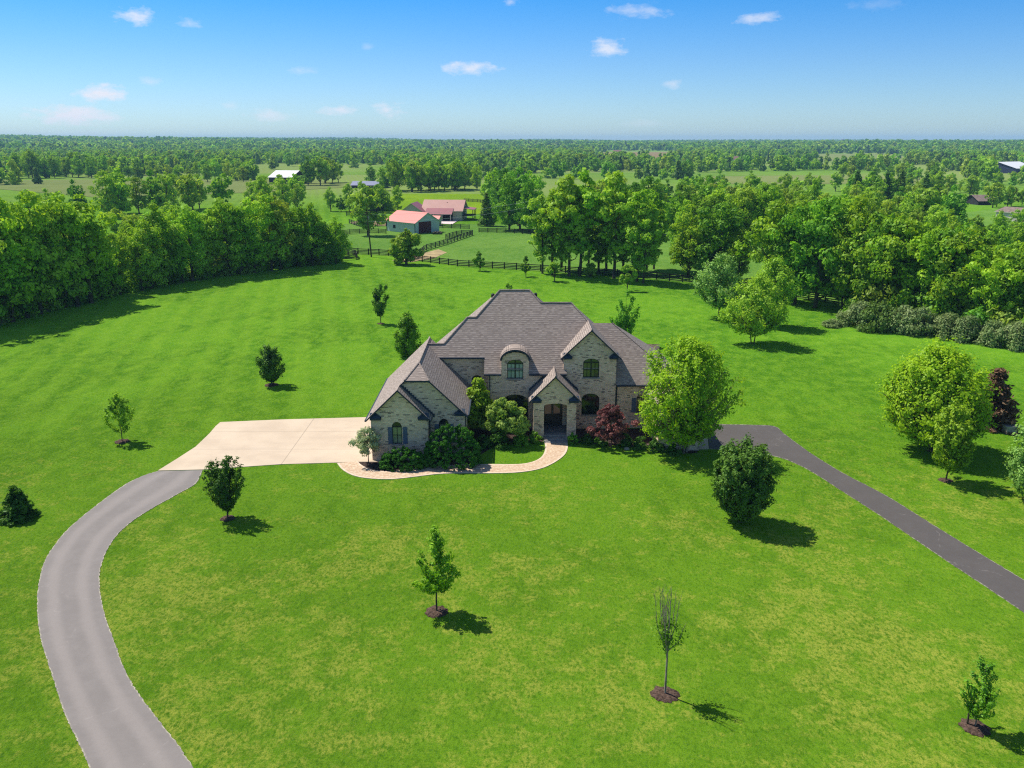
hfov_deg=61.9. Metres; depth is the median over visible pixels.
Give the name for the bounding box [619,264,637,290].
pale sapling
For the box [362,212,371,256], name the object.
power pole
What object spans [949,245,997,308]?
belt tree
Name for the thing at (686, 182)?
wood tree
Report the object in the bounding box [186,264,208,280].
understorey bush
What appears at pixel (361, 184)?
yard tree
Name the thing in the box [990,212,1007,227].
hillside tree
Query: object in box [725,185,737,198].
wood tree
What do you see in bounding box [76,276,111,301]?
understorey bush
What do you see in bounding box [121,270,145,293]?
understorey bush
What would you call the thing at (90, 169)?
field tree
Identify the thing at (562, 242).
grove tree
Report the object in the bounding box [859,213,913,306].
belt tree
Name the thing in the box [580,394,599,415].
window
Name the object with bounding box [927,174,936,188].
hillside tree
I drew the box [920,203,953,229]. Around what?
belt tree
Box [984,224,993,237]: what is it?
hillside tree
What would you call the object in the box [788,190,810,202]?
wood tree
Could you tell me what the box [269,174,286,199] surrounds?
yard tree
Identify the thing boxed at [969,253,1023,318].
belt tree
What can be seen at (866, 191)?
wood tree
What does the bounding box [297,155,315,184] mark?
field tree
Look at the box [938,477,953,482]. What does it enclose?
mulch ring
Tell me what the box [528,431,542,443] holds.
shrub
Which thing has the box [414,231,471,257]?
board fence
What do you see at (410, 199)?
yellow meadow
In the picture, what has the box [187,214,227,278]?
belt tree
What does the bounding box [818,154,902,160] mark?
olive field
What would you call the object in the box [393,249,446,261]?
dirt track
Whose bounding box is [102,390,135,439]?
lawn sapling
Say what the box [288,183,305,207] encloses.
yard tree
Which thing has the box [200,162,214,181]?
field tree
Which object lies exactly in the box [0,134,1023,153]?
horizon woodland
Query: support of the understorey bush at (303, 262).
on the ground at (282, 619)
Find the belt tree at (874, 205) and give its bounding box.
[863,192,884,214]
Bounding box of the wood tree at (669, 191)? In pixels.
[663,179,673,202]
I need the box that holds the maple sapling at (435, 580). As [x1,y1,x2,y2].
[411,525,461,610]
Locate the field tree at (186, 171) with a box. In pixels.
[183,165,191,174]
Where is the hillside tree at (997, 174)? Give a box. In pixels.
[992,171,1002,180]
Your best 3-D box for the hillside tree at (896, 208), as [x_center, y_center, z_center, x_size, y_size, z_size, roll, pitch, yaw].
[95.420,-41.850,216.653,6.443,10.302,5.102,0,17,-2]
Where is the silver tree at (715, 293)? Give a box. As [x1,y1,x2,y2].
[688,251,746,317]
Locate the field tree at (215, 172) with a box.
[209,159,220,176]
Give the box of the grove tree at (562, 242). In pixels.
[545,185,568,270]
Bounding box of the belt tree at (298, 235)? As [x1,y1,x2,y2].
[281,212,306,264]
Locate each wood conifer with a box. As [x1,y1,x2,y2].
[846,169,863,187]
[849,174,858,186]
[851,170,862,184]
[882,172,899,198]
[883,172,893,199]
[893,170,908,192]
[920,172,930,191]
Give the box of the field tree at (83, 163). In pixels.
[81,154,92,176]
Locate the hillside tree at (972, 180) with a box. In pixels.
[960,174,981,195]
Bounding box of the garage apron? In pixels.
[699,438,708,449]
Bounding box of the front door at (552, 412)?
[544,404,561,424]
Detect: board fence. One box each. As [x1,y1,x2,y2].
[341,228,385,233]
[344,248,389,255]
[344,253,356,258]
[346,249,357,259]
[349,219,384,226]
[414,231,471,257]
[414,256,565,272]
[442,223,469,228]
[445,230,472,238]
[464,199,483,202]
[479,228,536,234]
[566,266,696,281]
[696,276,840,302]
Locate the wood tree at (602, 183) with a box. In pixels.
[599,172,627,193]
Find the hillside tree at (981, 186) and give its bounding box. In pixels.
[980,178,989,190]
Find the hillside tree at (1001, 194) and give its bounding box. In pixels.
[993,182,1004,206]
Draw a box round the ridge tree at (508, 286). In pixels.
[504,282,512,288]
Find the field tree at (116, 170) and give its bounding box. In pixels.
[105,167,132,199]
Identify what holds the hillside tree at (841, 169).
on the olive hay field at (766, 179)
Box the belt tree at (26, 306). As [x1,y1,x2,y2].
[0,227,48,317]
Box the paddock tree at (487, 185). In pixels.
[480,167,503,198]
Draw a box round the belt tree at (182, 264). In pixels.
[157,219,196,282]
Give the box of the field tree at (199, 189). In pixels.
[180,178,202,209]
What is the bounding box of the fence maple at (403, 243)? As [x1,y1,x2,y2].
[388,228,423,264]
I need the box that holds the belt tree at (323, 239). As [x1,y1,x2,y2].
[308,214,339,264]
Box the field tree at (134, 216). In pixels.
[122,213,142,223]
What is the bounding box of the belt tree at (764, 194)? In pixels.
[749,182,795,250]
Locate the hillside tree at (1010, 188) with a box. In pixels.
[1003,185,1015,206]
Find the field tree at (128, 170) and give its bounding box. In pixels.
[123,165,132,176]
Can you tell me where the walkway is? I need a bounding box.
[337,441,567,479]
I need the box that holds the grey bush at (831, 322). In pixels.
[821,318,842,328]
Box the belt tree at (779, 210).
[734,198,806,280]
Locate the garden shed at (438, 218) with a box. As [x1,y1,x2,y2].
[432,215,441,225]
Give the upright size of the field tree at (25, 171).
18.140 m
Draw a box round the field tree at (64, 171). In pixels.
[59,157,70,176]
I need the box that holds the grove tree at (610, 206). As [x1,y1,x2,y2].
[595,170,635,278]
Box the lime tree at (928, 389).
[875,336,1001,451]
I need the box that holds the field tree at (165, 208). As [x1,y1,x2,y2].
[159,202,170,217]
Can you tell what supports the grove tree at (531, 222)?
on the ground at (282, 619)
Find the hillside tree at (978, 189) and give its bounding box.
[970,184,979,194]
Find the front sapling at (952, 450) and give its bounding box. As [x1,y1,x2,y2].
[924,397,976,479]
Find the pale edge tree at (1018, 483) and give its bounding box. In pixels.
[1002,417,1023,498]
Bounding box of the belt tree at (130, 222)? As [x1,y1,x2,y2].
[118,216,138,231]
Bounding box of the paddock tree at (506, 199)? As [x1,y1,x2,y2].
[492,173,524,229]
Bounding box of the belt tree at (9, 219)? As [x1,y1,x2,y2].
[0,197,38,321]
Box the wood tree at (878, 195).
[869,192,884,209]
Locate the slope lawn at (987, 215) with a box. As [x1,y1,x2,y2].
[965,209,1013,225]
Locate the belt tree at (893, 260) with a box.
[859,217,910,282]
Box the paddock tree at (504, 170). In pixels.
[490,168,516,210]
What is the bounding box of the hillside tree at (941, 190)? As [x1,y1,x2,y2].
[927,184,948,210]
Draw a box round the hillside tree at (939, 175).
[934,171,948,189]
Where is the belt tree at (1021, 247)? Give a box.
[1012,240,1023,256]
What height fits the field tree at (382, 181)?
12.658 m
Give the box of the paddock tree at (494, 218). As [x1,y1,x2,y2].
[488,203,499,225]
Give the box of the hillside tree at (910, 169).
[906,162,916,178]
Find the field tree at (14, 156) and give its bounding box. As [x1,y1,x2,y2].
[5,152,24,175]
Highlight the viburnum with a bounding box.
[475,397,530,442]
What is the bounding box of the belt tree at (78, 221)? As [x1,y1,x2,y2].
[37,194,107,306]
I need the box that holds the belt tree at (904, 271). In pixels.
[896,222,939,292]
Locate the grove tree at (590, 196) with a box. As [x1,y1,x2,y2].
[560,167,602,276]
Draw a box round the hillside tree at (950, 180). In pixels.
[943,175,956,193]
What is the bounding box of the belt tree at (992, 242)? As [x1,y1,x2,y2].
[967,227,1000,252]
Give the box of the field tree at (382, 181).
[375,165,388,186]
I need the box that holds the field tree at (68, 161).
[63,152,75,176]
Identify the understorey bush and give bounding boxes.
[0,302,9,321]
[57,293,74,308]
[58,278,86,304]
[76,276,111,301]
[105,271,123,298]
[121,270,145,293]
[154,265,185,284]
[155,268,188,283]
[185,259,212,278]
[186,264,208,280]
[213,256,233,276]
[215,244,235,274]
[232,249,260,273]
[246,251,273,271]
[275,253,294,268]
[294,256,307,265]
[306,245,329,264]
[322,240,343,261]
[839,292,877,311]
[848,283,904,309]
[884,287,918,317]
[909,289,950,316]
[934,306,960,319]
[961,304,993,340]
[981,307,1021,340]
[1002,314,1023,348]
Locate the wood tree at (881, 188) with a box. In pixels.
[869,181,888,198]
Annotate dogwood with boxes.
[466,377,493,435]
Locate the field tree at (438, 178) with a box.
[425,162,444,190]
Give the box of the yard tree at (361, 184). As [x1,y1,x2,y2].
[354,181,366,193]
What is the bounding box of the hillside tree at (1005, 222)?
[995,210,1009,227]
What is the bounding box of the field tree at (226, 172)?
[222,161,233,177]
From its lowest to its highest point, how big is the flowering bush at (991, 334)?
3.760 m
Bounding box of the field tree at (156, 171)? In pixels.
[153,163,160,177]
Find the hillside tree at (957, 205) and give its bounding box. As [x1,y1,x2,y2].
[942,184,968,219]
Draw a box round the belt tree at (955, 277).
[927,225,996,315]
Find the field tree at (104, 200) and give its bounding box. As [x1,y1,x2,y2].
[87,169,129,212]
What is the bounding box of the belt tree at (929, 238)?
[911,226,968,293]
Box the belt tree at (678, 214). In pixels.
[666,199,696,245]
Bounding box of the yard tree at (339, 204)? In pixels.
[336,195,345,211]
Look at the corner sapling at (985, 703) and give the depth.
35.64 m
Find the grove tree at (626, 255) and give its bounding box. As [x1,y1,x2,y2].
[606,188,638,272]
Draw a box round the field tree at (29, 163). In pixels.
[22,148,40,177]
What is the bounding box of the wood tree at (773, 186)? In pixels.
[766,185,782,231]
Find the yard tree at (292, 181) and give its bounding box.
[286,173,306,203]
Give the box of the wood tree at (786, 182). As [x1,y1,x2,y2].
[779,180,796,201]
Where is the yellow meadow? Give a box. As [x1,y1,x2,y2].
[344,194,498,213]
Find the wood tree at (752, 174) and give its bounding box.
[745,173,761,187]
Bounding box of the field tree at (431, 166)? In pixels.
[423,160,438,191]
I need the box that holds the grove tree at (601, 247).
[585,195,610,272]
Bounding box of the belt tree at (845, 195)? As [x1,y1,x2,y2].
[838,194,863,207]
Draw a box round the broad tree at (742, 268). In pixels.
[721,227,757,276]
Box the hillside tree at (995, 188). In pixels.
[983,182,1006,207]
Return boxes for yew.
[423,423,482,470]
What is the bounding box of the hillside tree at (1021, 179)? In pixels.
[1016,173,1023,183]
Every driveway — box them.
[37,470,202,767]
[708,424,1023,612]
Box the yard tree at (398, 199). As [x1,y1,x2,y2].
[391,185,403,209]
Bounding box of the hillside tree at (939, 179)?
[932,171,945,186]
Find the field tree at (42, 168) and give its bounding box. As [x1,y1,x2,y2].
[37,157,50,177]
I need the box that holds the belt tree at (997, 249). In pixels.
[983,244,1012,259]
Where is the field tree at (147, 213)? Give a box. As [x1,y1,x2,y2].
[138,211,159,236]
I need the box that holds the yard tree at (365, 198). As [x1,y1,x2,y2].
[344,185,389,235]
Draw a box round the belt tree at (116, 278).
[84,241,123,299]
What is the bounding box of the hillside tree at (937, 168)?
[929,162,940,178]
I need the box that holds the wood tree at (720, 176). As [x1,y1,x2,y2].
[716,170,724,182]
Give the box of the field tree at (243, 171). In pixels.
[237,166,248,181]
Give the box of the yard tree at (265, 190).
[251,185,270,199]
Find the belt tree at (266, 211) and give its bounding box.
[253,193,294,270]
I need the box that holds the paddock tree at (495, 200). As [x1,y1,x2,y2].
[489,169,506,206]
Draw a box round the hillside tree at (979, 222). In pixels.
[968,214,984,227]
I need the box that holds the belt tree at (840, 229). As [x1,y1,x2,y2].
[818,202,872,309]
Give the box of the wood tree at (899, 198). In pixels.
[893,195,905,212]
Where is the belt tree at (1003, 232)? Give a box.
[988,225,1014,247]
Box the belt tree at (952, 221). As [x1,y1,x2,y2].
[946,215,970,232]
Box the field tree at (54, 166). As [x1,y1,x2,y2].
[46,155,61,177]
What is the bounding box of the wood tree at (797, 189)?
[790,185,802,201]
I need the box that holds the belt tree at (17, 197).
[14,189,27,202]
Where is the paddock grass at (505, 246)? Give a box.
[328,224,990,304]
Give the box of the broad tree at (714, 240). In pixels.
[692,201,748,272]
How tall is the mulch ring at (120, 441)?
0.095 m
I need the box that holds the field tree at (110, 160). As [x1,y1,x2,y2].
[105,158,115,172]
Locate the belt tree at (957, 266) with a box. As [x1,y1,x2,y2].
[924,222,983,307]
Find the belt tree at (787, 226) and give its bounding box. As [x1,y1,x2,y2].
[766,203,824,304]
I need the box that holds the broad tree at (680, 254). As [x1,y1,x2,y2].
[669,203,711,276]
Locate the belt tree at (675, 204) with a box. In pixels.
[664,192,691,241]
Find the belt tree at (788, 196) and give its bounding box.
[782,188,795,204]
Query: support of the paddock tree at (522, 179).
on the paddock grass at (505, 246)
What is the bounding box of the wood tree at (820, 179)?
[813,175,824,188]
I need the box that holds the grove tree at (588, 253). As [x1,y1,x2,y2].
[585,189,596,262]
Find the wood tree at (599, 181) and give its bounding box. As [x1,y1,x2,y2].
[587,172,613,192]
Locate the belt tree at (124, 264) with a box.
[105,233,132,294]
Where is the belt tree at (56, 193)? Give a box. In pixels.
[49,191,89,261]
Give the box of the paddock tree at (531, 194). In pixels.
[512,180,543,231]
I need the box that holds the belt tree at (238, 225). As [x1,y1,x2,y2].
[218,204,261,273]
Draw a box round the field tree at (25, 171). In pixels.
[20,151,28,177]
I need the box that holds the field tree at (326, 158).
[316,157,333,182]
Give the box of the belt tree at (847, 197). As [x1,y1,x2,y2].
[844,195,862,209]
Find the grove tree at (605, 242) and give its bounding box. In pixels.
[593,188,613,268]
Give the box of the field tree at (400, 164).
[385,156,405,186]
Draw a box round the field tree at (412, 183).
[402,164,419,191]
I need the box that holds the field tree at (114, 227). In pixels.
[106,208,125,234]
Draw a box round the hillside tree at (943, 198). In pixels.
[921,189,948,224]
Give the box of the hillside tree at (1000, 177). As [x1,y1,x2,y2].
[996,174,1004,183]
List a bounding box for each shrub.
[348,426,381,462]
[475,434,493,450]
[490,429,511,450]
[512,433,528,447]
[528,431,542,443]
[568,432,578,444]
[578,433,593,444]
[581,262,597,276]
[594,437,608,447]
[616,433,633,447]
[632,436,647,450]
[648,437,665,452]
[664,443,682,455]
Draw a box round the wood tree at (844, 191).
[841,187,850,198]
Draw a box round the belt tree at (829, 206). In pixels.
[784,194,846,307]
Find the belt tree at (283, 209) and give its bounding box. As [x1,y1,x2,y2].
[262,195,296,269]
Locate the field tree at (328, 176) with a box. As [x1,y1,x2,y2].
[316,159,333,183]
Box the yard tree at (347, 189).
[341,183,353,210]
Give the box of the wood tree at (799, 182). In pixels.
[789,177,803,189]
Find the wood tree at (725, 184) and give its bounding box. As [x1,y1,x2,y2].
[717,179,730,187]
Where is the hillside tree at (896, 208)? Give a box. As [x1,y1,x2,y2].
[878,199,900,214]
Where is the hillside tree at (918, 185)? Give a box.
[905,181,923,194]
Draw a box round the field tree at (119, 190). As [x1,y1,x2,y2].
[104,174,132,211]
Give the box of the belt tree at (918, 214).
[909,206,927,223]
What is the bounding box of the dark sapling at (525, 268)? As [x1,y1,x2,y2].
[520,255,530,276]
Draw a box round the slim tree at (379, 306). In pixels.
[371,283,389,322]
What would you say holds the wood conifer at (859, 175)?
on the ground at (282, 619)
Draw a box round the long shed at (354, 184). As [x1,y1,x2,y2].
[350,181,388,187]
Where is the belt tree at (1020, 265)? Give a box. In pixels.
[1000,253,1023,317]
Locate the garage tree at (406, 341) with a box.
[392,310,423,356]
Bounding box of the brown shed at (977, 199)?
[963,195,991,204]
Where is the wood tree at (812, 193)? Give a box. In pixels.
[805,178,824,209]
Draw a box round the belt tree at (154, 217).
[136,202,189,284]
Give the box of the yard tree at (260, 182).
[250,175,270,201]
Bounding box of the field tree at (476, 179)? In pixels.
[469,163,482,189]
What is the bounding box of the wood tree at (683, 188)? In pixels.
[672,182,693,215]
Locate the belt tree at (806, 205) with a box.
[766,200,810,266]
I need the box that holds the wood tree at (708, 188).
[698,175,725,194]
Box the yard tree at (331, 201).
[322,186,335,210]
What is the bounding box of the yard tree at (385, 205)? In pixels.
[368,185,392,210]
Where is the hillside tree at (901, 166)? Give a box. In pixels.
[894,163,908,176]
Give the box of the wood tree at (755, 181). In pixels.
[751,179,760,187]
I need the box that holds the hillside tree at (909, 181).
[905,175,915,191]
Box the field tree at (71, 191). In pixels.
[65,179,86,204]
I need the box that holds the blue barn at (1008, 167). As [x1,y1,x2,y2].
[998,161,1023,173]
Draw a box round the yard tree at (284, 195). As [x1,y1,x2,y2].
[274,179,294,205]
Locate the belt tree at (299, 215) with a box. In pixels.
[284,206,317,266]
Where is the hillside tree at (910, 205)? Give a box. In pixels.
[899,201,919,218]
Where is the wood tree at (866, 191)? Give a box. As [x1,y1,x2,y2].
[855,190,873,207]
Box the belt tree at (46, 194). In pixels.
[36,188,50,202]
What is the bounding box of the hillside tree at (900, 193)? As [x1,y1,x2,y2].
[893,185,908,201]
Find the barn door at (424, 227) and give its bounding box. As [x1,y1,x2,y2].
[419,221,430,233]
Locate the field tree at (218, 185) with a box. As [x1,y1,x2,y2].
[204,173,234,202]
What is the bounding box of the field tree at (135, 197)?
[127,177,148,213]
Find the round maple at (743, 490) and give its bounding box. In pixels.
[709,432,779,522]
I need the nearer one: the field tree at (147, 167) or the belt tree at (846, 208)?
the belt tree at (846, 208)
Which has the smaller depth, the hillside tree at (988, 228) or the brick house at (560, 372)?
the brick house at (560, 372)
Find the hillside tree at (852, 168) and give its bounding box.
[846,165,855,177]
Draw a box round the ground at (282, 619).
[0,147,1023,767]
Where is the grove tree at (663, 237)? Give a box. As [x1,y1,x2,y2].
[653,208,671,268]
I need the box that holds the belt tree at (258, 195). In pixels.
[239,192,272,241]
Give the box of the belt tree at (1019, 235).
[1004,223,1023,248]
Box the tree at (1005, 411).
[976,367,1022,435]
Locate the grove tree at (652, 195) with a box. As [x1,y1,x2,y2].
[635,189,668,270]
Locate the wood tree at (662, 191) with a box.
[652,182,667,214]
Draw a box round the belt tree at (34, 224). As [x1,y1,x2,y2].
[8,189,77,314]
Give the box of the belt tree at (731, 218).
[716,203,742,250]
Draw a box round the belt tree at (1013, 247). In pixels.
[1003,242,1023,257]
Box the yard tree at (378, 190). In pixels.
[372,184,386,208]
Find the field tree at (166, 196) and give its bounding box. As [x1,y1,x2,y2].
[151,171,178,208]
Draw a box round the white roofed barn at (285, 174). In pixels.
[268,170,306,183]
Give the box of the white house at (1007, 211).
[994,206,1021,221]
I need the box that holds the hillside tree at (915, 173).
[912,167,923,180]
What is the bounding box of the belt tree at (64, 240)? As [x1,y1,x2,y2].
[24,208,76,311]
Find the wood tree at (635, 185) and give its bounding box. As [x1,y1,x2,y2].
[626,182,646,197]
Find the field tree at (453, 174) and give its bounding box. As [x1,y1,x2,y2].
[445,161,464,190]
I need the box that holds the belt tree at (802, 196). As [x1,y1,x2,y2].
[784,194,811,242]
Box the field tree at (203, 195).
[193,173,206,207]
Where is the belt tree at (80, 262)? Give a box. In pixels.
[40,206,86,307]
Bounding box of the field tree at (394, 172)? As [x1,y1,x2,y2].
[385,159,402,186]
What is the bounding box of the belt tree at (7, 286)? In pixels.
[0,275,11,316]
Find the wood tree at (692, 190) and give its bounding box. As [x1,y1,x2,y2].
[685,183,698,198]
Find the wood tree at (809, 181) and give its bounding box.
[805,175,816,189]
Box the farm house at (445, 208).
[403,200,476,220]
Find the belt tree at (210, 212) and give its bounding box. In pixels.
[197,208,226,276]
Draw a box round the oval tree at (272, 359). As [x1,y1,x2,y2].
[255,344,285,383]
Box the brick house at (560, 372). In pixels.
[364,289,704,459]
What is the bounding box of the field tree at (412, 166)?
[398,160,424,191]
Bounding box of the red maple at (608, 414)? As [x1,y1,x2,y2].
[586,403,639,446]
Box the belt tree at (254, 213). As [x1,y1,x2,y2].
[236,197,277,272]
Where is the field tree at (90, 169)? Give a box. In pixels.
[83,155,98,177]
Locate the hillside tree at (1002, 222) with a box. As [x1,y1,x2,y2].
[992,220,1007,242]
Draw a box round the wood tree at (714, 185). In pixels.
[707,183,717,191]
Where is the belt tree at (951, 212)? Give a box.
[939,208,962,228]
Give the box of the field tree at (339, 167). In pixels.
[331,162,343,181]
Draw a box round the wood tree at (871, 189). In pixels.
[864,187,882,200]
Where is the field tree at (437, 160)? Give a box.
[431,158,445,188]
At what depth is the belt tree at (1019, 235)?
170.64 m
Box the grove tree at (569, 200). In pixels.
[548,174,587,276]
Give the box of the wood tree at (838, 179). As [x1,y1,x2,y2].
[829,172,843,190]
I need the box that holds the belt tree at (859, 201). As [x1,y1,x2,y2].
[815,194,883,303]
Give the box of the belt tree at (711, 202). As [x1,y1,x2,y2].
[698,196,720,234]
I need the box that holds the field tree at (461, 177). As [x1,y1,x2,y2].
[447,159,468,190]
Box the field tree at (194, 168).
[191,161,201,175]
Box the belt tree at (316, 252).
[294,202,328,265]
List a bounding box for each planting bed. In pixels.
[359,429,542,470]
[572,429,697,452]
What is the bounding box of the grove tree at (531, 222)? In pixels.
[520,194,555,273]
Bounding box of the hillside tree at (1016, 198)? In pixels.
[1004,186,1020,205]
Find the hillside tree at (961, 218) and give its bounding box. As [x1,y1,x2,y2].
[956,210,967,229]
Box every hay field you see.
[0,179,350,196]
[704,175,958,183]
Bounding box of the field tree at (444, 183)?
[434,165,451,190]
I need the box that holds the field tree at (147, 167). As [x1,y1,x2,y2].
[145,162,153,176]
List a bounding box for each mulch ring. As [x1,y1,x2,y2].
[114,439,129,443]
[220,515,235,521]
[265,383,277,386]
[425,605,447,617]
[650,686,679,702]
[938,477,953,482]
[958,718,991,736]
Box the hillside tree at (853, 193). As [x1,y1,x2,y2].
[849,181,862,197]
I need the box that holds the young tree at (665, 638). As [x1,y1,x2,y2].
[651,584,688,692]
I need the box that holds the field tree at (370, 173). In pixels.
[364,163,376,180]
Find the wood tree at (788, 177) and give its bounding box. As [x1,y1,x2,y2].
[777,173,792,188]
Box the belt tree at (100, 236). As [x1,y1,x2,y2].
[56,193,119,303]
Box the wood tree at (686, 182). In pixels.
[678,177,695,188]
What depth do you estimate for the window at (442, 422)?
67.19 m
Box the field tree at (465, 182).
[444,160,467,189]
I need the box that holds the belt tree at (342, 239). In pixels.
[323,215,352,263]
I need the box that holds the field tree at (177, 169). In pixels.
[171,164,183,178]
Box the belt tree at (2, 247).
[0,240,6,253]
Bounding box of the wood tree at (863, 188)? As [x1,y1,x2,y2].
[849,182,872,194]
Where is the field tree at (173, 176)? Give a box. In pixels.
[162,174,184,206]
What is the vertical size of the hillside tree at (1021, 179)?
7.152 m
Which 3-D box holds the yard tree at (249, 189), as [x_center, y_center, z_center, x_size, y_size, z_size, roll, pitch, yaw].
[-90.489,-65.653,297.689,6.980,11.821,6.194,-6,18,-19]
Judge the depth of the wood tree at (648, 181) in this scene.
235.88 m
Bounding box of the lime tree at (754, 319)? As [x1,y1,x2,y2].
[714,270,789,343]
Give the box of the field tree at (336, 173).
[329,159,339,182]
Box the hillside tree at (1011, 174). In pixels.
[1007,171,1018,180]
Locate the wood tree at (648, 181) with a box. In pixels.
[634,176,663,214]
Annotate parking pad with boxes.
[158,417,378,470]
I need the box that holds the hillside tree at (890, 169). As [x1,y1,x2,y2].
[883,163,894,175]
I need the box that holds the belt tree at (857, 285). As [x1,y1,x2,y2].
[830,212,893,298]
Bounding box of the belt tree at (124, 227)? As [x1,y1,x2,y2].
[112,223,136,253]
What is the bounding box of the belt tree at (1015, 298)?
[994,249,1023,320]
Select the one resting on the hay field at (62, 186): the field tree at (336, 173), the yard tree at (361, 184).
the field tree at (336, 173)
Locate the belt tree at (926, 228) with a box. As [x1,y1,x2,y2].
[922,220,937,231]
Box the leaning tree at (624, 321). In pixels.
[607,288,640,333]
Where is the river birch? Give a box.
[634,332,747,453]
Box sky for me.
[0,0,1023,139]
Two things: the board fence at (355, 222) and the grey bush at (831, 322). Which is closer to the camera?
the grey bush at (831, 322)
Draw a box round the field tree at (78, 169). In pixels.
[69,152,84,177]
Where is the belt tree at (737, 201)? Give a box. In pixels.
[724,190,759,233]
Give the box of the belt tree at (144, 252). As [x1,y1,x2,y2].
[120,231,157,290]
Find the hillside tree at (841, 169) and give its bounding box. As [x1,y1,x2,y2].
[837,162,849,177]
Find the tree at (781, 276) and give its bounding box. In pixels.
[750,255,804,316]
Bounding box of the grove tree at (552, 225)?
[534,187,566,274]
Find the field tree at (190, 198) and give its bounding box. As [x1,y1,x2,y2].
[174,173,202,209]
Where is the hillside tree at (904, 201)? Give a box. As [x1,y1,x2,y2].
[899,194,923,220]
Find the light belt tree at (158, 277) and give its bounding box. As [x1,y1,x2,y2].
[131,235,174,287]
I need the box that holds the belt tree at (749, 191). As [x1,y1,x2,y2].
[735,182,760,245]
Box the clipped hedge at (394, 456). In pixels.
[378,446,428,471]
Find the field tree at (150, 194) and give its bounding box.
[139,169,162,208]
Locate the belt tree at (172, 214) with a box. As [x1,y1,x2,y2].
[162,205,201,250]
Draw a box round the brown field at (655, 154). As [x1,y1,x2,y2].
[608,152,666,158]
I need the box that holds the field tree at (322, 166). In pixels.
[310,155,331,184]
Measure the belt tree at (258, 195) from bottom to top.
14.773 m
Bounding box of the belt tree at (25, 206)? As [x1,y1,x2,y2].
[21,196,41,209]
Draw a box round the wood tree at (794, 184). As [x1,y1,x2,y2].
[788,182,803,201]
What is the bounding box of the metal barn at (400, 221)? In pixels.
[386,210,440,233]
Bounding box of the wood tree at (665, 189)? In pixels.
[662,185,668,199]
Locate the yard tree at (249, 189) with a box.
[242,179,260,201]
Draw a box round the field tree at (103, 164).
[96,154,109,170]
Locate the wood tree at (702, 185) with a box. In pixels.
[695,174,718,189]
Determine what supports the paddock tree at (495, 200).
on the ground at (282, 619)
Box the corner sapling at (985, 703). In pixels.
[960,654,1001,725]
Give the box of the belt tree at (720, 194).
[703,184,732,248]
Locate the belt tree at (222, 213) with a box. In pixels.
[207,197,243,275]
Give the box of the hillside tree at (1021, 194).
[1016,189,1023,201]
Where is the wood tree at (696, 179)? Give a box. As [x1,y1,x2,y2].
[689,175,699,187]
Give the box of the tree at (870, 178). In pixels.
[862,170,881,190]
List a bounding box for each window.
[391,422,402,444]
[439,419,448,442]
[504,394,527,419]
[506,360,523,379]
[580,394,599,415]
[582,359,599,378]
[635,394,646,413]
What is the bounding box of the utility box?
[1002,424,1017,433]
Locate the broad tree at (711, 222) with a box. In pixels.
[687,208,720,262]
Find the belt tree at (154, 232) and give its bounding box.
[123,220,177,287]
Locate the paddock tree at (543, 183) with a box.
[525,170,546,191]
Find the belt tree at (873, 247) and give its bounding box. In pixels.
[843,211,896,294]
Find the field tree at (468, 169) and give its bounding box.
[462,161,471,188]
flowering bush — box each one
[835,300,870,329]
[855,300,900,333]
[885,305,923,335]
[898,306,936,335]
[925,311,960,340]
[948,314,983,343]
[974,319,1012,347]
[998,320,1023,351]
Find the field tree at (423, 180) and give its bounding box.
[410,166,428,189]
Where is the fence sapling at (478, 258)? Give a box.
[472,251,484,267]
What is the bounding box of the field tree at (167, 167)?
[162,164,172,175]
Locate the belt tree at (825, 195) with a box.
[810,193,829,207]
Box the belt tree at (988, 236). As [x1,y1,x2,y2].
[982,224,1002,244]
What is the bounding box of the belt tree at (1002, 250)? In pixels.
[963,248,1022,309]
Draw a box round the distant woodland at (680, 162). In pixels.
[0,145,1023,184]
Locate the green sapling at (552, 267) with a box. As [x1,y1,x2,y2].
[546,257,562,281]
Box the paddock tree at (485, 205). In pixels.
[477,192,494,226]
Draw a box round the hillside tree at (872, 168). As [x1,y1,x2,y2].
[868,165,880,176]
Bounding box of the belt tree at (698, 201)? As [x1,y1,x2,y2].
[689,190,708,222]
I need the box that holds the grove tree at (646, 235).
[625,205,664,282]
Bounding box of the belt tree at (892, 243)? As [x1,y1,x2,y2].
[868,214,927,307]
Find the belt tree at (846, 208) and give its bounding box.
[823,197,854,264]
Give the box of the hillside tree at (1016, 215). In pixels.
[1007,209,1023,229]
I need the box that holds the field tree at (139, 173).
[132,163,143,179]
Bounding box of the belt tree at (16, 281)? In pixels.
[0,220,28,324]
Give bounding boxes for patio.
[441,220,457,223]
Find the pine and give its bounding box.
[0,485,41,526]
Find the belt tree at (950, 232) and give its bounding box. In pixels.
[912,227,974,310]
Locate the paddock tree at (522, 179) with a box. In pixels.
[507,166,541,228]
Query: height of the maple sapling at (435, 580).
5.122 m
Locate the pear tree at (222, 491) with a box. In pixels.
[199,455,247,516]
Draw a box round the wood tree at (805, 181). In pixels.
[804,173,812,185]
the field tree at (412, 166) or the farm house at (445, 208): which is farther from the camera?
the field tree at (412, 166)
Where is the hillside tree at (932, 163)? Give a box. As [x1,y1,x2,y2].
[924,161,938,173]
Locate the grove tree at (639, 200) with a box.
[623,188,661,281]
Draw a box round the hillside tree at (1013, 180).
[1008,173,1018,185]
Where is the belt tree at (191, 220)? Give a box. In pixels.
[170,205,208,280]
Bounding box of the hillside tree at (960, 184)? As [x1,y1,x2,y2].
[958,180,964,190]
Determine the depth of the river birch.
65.82 m
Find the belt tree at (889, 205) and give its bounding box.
[873,200,904,216]
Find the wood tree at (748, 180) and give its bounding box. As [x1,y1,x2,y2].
[746,175,758,186]
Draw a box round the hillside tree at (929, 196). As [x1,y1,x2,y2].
[905,187,941,221]

